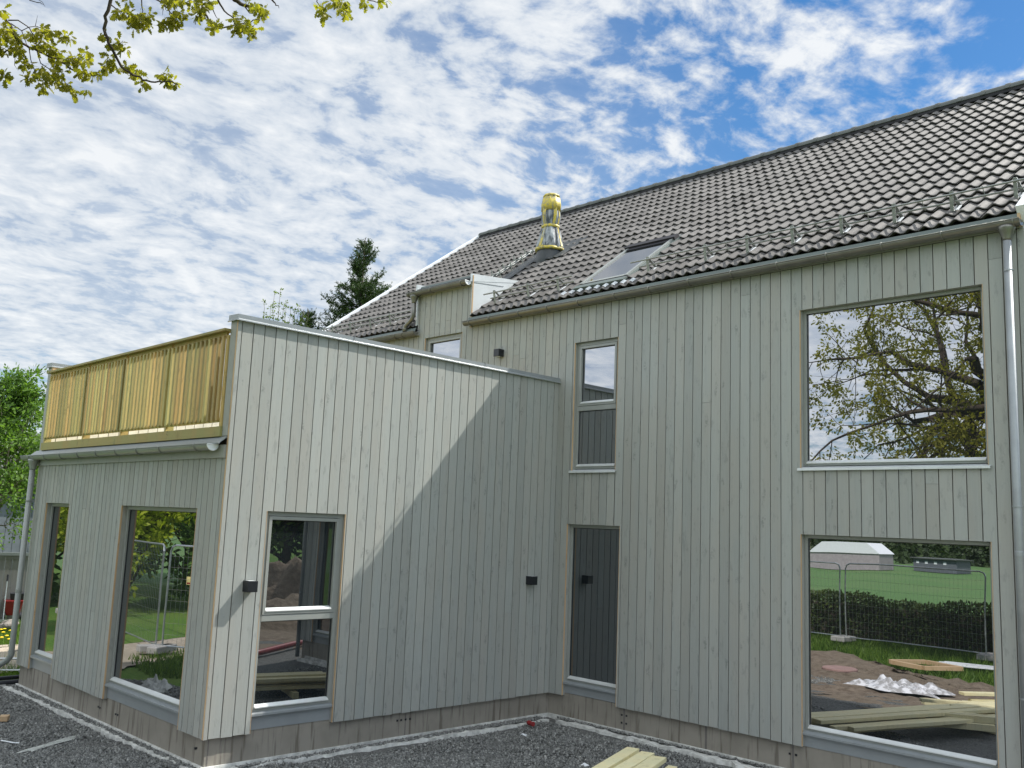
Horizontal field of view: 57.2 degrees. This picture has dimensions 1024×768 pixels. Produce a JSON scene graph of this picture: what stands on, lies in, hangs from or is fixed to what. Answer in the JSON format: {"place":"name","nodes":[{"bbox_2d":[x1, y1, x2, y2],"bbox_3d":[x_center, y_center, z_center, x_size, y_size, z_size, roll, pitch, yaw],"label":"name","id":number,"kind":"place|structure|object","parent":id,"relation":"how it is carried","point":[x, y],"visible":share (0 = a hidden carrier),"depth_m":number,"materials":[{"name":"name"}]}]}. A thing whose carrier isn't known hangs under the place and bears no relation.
{"place":"outdoors","nodes":[
{"label":"outdoors","id":0,"kind":"place"},
{"bbox_2d":[0,644,19,672],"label":"path","id":1,"kind":"structure","parent":0,"point":[4,649],"depth_m":17.29,"materials":[{"name":"beige concrete"}]},
{"bbox_2d":[0,617,20,680],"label":"grass","id":2,"kind":"structure","parent":0,"point":[4,640],"depth_m":18.60,"materials":[{"name":"green plant"}]},
{"bbox_2d":[0,575,8,621],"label":"garden tool","id":3,"kind":"object","parent":2,"relation":"on","point":[7,580],"visible":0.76,"depth_m":21.44,"materials":[{"name":"metal"}]},
{"bbox_2d":[2,621,11,628],"bbox_3d":[-10.777,5.172,20.109,0.267,0.161,0.318,11,-12,-44],"label":"garden stone","id":4,"kind":"object","parent":2,"relation":"on","point":[6,625],"visible":0.65,"depth_m":20.00,"materials":[{"name":"grey stone"}]},
{"bbox_2d":[0,657,19,671],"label":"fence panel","id":5,"kind":"object","parent":2,"relation":"on","point":[1,658],"visible":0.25,"depth_m":15.22,"materials":[{"name":"metal"}]},
{"bbox_2d":[2,586,23,620],"bbox_3d":[-11.562,5.100,21.828,0.500,0.763,0.494,7,-10,-30],"label":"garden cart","id":6,"kind":"object","parent":2,"relation":"on","point":[9,604],"visible":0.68,"depth_m":21.61,"materials":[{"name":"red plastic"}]},
{"bbox_2d":[0,0,1023,433],"label":"sky","id":7,"kind":"structure","parent":0,"point":[130,220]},
{"label":"ground","id":8,"kind":"structure","parent":0,"visible":0},
{"bbox_2d":[0,552,28,618],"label":"board fence","id":9,"kind":"object","parent":8,"relation":"on","point":[8,564],"visible":0.03,"depth_m":21.94,"materials":[{"name":"paint"}]},
{"bbox_2d":[0,433,36,602],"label":"neighbouring house","id":10,"kind":"structure","parent":8,"relation":"on","point":[11,546],"depth_m":24.73,"materials":[{"name":"grey paint"}]},
{"bbox_2d":[0,362,47,549],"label":"rowan tree","id":11,"kind":"object","parent":8,"relation":"on","point":[19,401],"visible":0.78,"depth_m":20.00,"materials":[{"name":"green plant"}]},
{"bbox_2d":[0,0,391,103],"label":"oak tree","id":12,"kind":"object","parent":8,"relation":"on","point":[137,22],"visible":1,"depth_m":5.78,"materials":[{"name":"green plant"}]},
{"bbox_2d":[262,287,310,326],"bbox_3d":[-6.990,1.781,28.349,1.614,9.621,0.980,11,-12,-44],"label":"young tree","id":13,"kind":"object","parent":8,"relation":"on","point":[285,306],"visible":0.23,"depth_m":28.88,"materials":[{"name":"green plant"}]},
{"bbox_2d":[295,307,317,328],"bbox_3d":[-6.583,2.094,29.046,1.643,9.240,1.402,0,-9,14],"label":"spruce tree","id":14,"kind":"object","parent":8,"relation":"on","point":[312,314],"visible":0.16,"depth_m":29.58,"materials":[{"name":"green plant"}]},
{"bbox_2d":[308,237,391,329],"bbox_3d":[-4.983,0.974,29.042,4.097,11.583,3.745,11,-12,-44],"label":"spruce tree","id":15,"kind":"object","parent":8,"relation":"on","point":[363,290],"visible":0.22,"depth_m":29.38,"materials":[{"name":"green plant"}]},
{"bbox_2d":[0,684,775,767],"bbox_3d":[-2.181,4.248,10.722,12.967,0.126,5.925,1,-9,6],"label":"gravel","id":16,"kind":"structure","parent":8,"relation":"on","point":[29,730],"depth_m":11.12,"materials":[{"name":"grey gravel"}]},
{"bbox_2d":[0,714,9,721],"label":"wood block","id":17,"kind":"object","parent":16,"relation":"on","point":[5,718],"depth_m":11.73,"materials":[{"name":"beige wood"}]},
{"bbox_2d":[0,679,18,684],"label":"drainage pipe","id":18,"kind":"object","parent":16,"relation":"on","point":[4,682],"visible":0.65,"depth_m":14.00,"materials":[{"name":"black plastic"}]},
{"bbox_2d":[0,675,18,679],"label":"drainage pipe","id":19,"kind":"object","parent":16,"relation":"on","point":[10,677],"visible":0.63,"depth_m":14.35,"materials":[{"name":"black plastic"}]},
{"bbox_2d":[17,735,79,753],"bbox_3d":[-5.253,4.114,10.783,0.137,0.019,1.140,0,-9,15],"label":"fabric strip","id":20,"kind":"object","parent":16,"relation":"on","point":[32,749],"visible":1,"depth_m":10.66,"materials":[{"name":"grey fabric"}]},
{"bbox_2d":[526,720,534,725],"bbox_3d":[0.250,4.572,12.644,0.066,0.066,0.130,8,-10,-33],"label":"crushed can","id":21,"kind":"object","parent":16,"relation":"on","point":[529,723],"visible":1,"depth_m":12.62,"materials":[{"name":"red metal"}]},
{"bbox_2d":[0,79,1023,767],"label":"house","id":22,"kind":"structure","parent":8,"relation":"on","point":[726,459],"depth_m":11.60,"materials":[{"name":"grey wood"}]},
{"bbox_2d":[30,503,68,673],"bbox_3d":[-6.632,2.929,13.572,0.118,2.383,0.928,11,-12,-44],"label":"window","id":23,"kind":"structure","parent":22,"relation":"in","point":[42,658],"depth_m":13.71,"materials":[{"name":"glass"}]},
{"bbox_2d":[105,506,196,725],"bbox_3d":[-4.286,2.671,11.204,0.118,2.383,2.084,11,-12,-44],"label":"window","id":24,"kind":"structure","parent":22,"relation":"in","point":[148,654],"depth_m":11.25,"materials":[{"name":"glass"}]},
{"bbox_2d":[242,580,257,591],"bbox_3d":[-2.862,2.211,10.258,0.120,0.123,0.116,11,-12,-44],"label":"wall lamp","id":25,"kind":"object","parent":22,"relation":"attached to","point":[250,585],"visible":1,"depth_m":10.22,"materials":[{"name":"black metal"}]},
{"bbox_2d":[250,511,342,729],"bbox_3d":[-2.462,2.675,10.771,1.054,2.373,0.093,11,-12,-44],"label":"window","id":26,"kind":"structure","parent":22,"relation":"in","point":[298,614],"depth_m":10.78,"materials":[{"name":"glass"}]},
{"bbox_2d":[427,333,461,357],"bbox_3d":[-1.181,0.268,16.127,0.070,2.228,0.981,11,-12,-44],"label":"terrace door","id":27,"kind":"structure","parent":22,"relation":"in","point":[450,345],"depth_m":16.25,"materials":[{"name":"paint"}]},
{"bbox_2d":[493,349,503,357],"bbox_3d":[-0.214,-0.497,15.082,0.116,0.123,0.120,11,-12,-44],"label":"wall lamp","id":28,"kind":"object","parent":22,"relation":"attached to","point":[498,353],"visible":1,"depth_m":15.04,"materials":[{"name":"black metal"}]},
{"bbox_2d":[526,576,537,584],"bbox_3d":[0.279,2.786,13.307,0.120,0.123,0.116,11,-12,-44],"label":"wall lamp","id":29,"kind":"object","parent":22,"relation":"attached to","point":[531,580],"visible":1,"depth_m":13.26,"materials":[{"name":"black metal"}]},
{"bbox_2d":[563,524,619,702],"bbox_3d":[1.146,3.176,13.165,0.118,2.363,0.973,11,-12,-44],"label":"window","id":30,"kind":"structure","parent":22,"relation":"in","point":[591,656],"depth_m":13.21,"materials":[{"name":"glass"}]},
{"bbox_2d":[568,338,617,472],"bbox_3d":[1.222,0.319,13.594,0.145,1.934,0.874,11,-12,-44],"label":"window","id":31,"kind":"structure","parent":22,"relation":"in","point":[596,392],"depth_m":13.64,"materials":[{"name":"paint"}]},
{"bbox_2d":[797,286,990,470],"bbox_3d":[4.236,-0.007,10.565,0.165,1.948,2.156,11,-12,-44],"label":"window","id":32,"kind":"structure","parent":22,"relation":"in","point":[897,383],"depth_m":10.54,"materials":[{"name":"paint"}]},
{"bbox_2d":[802,535,998,767],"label":"window","id":33,"kind":"structure","parent":22,"relation":"in","point":[900,653],"depth_m":10.12,"materials":[{"name":"glass"}]},
{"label":"plank","id":34,"kind":"object","parent":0,"visible":0},
{"bbox_2d":[614,751,653,767],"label":"plank","id":35,"kind":"object","parent":34,"relation":"on","point":[636,759],"visible":0.8,"depth_m":9.84,"materials":[{"name":"beige wood"}]},
{"bbox_2d":[634,755,665,767],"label":"plank","id":36,"kind":"object","parent":34,"relation":"on","point":[652,761],"visible":1,"depth_m":9.83,"materials":[{"name":"beige wood"}]},
{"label":"plank","id":37,"kind":"object","parent":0,"visible":0},
{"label":"plank","id":38,"kind":"object","parent":37,"relation":"on","visible":0},
{"bbox_2d":[592,747,638,767],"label":"plank","id":39,"kind":"object","parent":38,"relation":"on","point":[619,757],"visible":0.8,"depth_m":9.99,"materials":[{"name":"beige wood"}]}
]}

